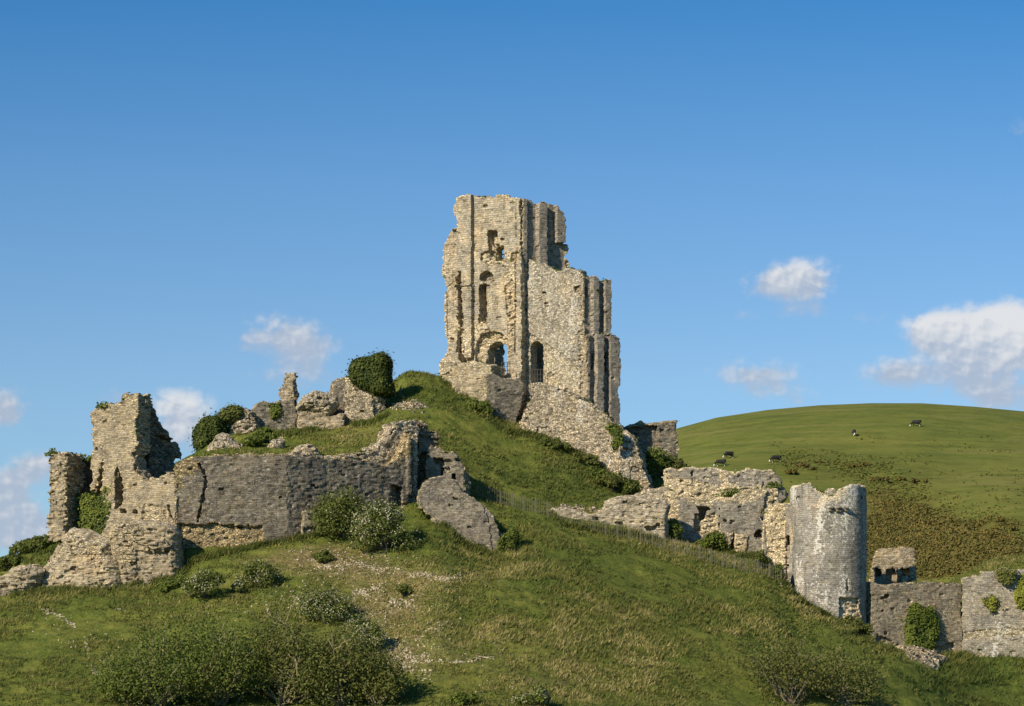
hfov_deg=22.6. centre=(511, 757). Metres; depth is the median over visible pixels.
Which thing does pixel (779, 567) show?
bush
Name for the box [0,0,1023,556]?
sky
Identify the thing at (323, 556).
bush
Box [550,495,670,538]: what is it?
ruined wall
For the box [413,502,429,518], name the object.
bush
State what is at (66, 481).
wall stump
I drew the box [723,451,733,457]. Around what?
cow
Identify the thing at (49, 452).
weeds
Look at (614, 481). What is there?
bush
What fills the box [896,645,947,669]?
rubble heap
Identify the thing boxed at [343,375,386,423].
ruined wall
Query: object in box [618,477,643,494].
bush
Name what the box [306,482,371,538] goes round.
bush
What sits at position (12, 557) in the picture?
bush
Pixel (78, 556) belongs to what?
fallen masonry
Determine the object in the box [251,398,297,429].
ruined wall
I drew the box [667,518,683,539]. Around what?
bush
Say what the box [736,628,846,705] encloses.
bush
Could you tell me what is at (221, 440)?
boulder
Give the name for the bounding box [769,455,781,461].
cow
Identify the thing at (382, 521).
hawthorn
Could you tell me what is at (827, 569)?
round tower
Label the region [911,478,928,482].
gorse bush
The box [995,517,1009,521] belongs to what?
gorse bush
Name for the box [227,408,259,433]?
ruined wall
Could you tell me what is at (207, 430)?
ivy
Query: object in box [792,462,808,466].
gorse bush
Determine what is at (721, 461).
cow
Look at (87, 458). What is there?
weeds
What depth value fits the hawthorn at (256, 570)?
209.65 m
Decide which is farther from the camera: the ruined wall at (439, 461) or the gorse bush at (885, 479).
the gorse bush at (885, 479)
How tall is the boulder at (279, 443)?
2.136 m
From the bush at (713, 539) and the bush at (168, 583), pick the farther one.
the bush at (713, 539)
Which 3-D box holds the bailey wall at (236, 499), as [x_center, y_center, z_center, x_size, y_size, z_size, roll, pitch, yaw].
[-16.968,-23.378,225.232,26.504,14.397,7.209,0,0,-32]
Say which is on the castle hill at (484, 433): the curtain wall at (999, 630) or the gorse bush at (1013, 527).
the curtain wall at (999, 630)
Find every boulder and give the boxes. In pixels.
[206,433,242,450]
[266,436,285,448]
[290,443,319,453]
[295,390,339,416]
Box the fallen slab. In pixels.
[417,476,501,549]
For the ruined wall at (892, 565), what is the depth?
243.58 m
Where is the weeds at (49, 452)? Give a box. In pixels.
[44,447,59,456]
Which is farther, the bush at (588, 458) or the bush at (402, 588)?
the bush at (588, 458)
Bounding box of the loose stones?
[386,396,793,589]
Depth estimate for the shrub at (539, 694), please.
180.73 m
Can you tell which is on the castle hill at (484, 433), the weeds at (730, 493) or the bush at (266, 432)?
the bush at (266, 432)
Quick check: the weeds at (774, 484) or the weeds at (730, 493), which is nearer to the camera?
the weeds at (730, 493)
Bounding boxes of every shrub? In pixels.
[86,651,171,705]
[90,616,233,705]
[149,608,289,705]
[214,593,346,705]
[277,620,403,705]
[341,646,416,705]
[447,691,478,705]
[513,684,552,705]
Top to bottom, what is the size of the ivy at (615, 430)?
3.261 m
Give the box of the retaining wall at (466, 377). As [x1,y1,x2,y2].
[438,362,505,400]
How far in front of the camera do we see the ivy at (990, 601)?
234.06 m
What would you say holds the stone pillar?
on the ruined wall at (287, 418)
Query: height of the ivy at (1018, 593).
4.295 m
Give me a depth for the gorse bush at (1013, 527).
481.37 m
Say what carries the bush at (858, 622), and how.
on the castle hill at (484, 433)
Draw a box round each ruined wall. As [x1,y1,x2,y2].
[81,458,100,496]
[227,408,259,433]
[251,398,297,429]
[297,410,345,428]
[330,377,345,415]
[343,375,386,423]
[424,445,470,495]
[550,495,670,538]
[622,420,679,457]
[634,486,669,502]
[869,546,916,584]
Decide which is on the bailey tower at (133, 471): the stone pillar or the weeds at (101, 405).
the weeds at (101, 405)
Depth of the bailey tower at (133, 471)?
222.72 m
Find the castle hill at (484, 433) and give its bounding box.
[0,371,1023,705]
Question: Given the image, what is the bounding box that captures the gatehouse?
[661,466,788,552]
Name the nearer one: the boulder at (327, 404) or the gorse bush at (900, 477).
the boulder at (327, 404)
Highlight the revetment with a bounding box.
[519,383,653,491]
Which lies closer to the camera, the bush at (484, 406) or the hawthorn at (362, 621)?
the hawthorn at (362, 621)
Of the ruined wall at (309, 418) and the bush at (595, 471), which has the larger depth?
the ruined wall at (309, 418)
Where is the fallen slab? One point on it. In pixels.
(441, 498)
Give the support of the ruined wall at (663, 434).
on the castle hill at (484, 433)
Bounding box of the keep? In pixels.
[439,194,620,423]
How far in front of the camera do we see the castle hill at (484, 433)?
209.62 m
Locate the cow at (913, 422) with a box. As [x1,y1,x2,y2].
[910,420,921,425]
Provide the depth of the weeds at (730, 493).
242.20 m
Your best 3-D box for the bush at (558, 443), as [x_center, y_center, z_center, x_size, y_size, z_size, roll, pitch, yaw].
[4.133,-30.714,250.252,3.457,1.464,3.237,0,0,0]
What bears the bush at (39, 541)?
on the castle hill at (484, 433)
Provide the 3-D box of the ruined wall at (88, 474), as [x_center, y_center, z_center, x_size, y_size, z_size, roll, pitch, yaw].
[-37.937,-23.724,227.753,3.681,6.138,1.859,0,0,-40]
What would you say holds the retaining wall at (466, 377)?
on the castle hill at (484, 433)
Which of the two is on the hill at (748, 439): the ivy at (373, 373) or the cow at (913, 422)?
the cow at (913, 422)
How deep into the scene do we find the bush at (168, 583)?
211.90 m
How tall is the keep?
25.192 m
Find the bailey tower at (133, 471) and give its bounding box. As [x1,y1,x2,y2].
[90,392,181,536]
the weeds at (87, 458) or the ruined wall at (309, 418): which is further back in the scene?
the ruined wall at (309, 418)
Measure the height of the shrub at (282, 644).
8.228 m
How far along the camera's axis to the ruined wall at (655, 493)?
242.99 m
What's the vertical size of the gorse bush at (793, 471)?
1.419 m
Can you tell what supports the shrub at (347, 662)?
on the castle hill at (484, 433)
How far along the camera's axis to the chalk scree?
203.84 m
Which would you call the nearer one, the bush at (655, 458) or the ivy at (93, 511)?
the ivy at (93, 511)
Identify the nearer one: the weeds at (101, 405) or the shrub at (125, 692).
the shrub at (125, 692)
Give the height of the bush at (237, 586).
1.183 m
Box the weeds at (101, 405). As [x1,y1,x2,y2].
[95,401,111,408]
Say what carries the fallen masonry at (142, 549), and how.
on the castle hill at (484, 433)
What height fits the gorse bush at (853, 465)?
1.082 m
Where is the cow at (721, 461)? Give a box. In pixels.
[713,459,726,466]
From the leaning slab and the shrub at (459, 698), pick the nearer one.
the shrub at (459, 698)
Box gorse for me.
[866,494,1023,576]
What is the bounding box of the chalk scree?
[26,542,522,705]
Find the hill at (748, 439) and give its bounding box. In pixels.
[676,403,1023,582]
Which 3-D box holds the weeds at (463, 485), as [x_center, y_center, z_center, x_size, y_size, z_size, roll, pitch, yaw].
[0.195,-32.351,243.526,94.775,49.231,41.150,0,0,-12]
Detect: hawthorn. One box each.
[181,566,225,598]
[238,558,284,588]
[292,582,360,626]
[345,614,389,651]
[346,495,420,552]
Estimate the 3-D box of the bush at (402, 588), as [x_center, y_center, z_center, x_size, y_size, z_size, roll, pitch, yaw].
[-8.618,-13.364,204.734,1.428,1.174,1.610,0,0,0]
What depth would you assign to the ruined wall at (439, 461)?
230.68 m
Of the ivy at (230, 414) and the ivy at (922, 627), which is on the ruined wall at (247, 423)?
the ivy at (230, 414)
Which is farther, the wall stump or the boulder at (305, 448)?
the boulder at (305, 448)
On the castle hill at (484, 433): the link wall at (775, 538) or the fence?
the fence
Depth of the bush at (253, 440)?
241.03 m
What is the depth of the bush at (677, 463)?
256.17 m
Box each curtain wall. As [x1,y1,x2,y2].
[866,581,962,653]
[960,567,1023,656]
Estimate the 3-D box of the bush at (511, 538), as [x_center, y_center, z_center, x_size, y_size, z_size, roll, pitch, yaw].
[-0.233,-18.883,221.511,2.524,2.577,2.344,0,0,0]
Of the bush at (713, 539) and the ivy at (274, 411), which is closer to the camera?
the bush at (713, 539)
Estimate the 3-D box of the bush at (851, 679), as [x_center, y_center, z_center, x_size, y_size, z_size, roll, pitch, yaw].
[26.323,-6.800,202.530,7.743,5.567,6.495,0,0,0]
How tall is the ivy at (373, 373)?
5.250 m
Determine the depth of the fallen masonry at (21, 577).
216.26 m
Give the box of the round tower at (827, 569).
[787,482,867,634]
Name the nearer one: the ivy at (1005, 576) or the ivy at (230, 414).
the ivy at (1005, 576)
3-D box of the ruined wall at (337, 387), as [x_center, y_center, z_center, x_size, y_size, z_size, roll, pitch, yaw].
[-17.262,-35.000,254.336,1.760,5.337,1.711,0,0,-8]
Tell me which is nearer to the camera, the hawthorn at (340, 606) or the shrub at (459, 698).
the shrub at (459, 698)
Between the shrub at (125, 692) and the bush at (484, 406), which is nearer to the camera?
the shrub at (125, 692)
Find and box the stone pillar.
[278,372,298,405]
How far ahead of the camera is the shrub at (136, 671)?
179.33 m
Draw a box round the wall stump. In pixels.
[46,452,85,544]
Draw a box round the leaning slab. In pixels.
[481,374,523,422]
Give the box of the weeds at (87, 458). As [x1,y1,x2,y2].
[76,453,91,462]
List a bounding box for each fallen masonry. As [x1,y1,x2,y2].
[0,564,44,595]
[39,527,121,589]
[109,519,184,584]
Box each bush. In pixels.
[0,551,22,569]
[9,534,52,552]
[156,573,187,592]
[230,579,245,592]
[240,435,263,445]
[251,426,277,441]
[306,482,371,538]
[311,549,334,563]
[395,584,412,596]
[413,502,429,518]
[466,397,492,414]
[495,525,523,550]
[537,437,571,449]
[571,450,600,464]
[587,466,610,484]
[592,469,626,491]
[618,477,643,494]
[643,446,670,477]
[663,453,690,469]
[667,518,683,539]
[697,530,730,550]
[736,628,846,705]
[754,550,770,567]
[767,563,785,578]
[785,469,797,473]
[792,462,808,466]
[797,636,891,705]
[842,614,873,634]
[845,463,860,466]
[869,476,889,481]
[895,476,905,479]
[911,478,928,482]
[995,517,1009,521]
[1009,525,1018,529]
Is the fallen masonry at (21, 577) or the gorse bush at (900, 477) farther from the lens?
the gorse bush at (900, 477)
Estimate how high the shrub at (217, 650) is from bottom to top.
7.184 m
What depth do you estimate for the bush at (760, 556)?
232.75 m
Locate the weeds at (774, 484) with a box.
[766,481,782,487]
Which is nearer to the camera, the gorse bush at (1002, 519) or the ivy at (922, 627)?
the ivy at (922, 627)
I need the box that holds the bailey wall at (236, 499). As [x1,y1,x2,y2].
[173,419,440,549]
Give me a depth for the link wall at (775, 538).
233.62 m
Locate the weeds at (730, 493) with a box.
[712,486,741,497]
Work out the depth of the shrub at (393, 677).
182.38 m
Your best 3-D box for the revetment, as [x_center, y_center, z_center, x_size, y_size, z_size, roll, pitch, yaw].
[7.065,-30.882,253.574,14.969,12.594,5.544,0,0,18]
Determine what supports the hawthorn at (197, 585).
on the castle hill at (484, 433)
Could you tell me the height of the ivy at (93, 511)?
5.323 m
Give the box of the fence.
[477,483,781,582]
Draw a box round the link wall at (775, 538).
[761,503,789,581]
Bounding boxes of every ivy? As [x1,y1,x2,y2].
[73,484,120,533]
[187,408,229,451]
[214,402,246,425]
[268,401,284,419]
[345,350,401,400]
[601,420,623,452]
[899,601,944,649]
[980,592,1003,613]
[994,565,1018,586]
[1013,573,1023,612]
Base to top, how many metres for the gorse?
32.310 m
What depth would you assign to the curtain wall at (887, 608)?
232.60 m
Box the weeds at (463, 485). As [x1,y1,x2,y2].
[41,195,1013,639]

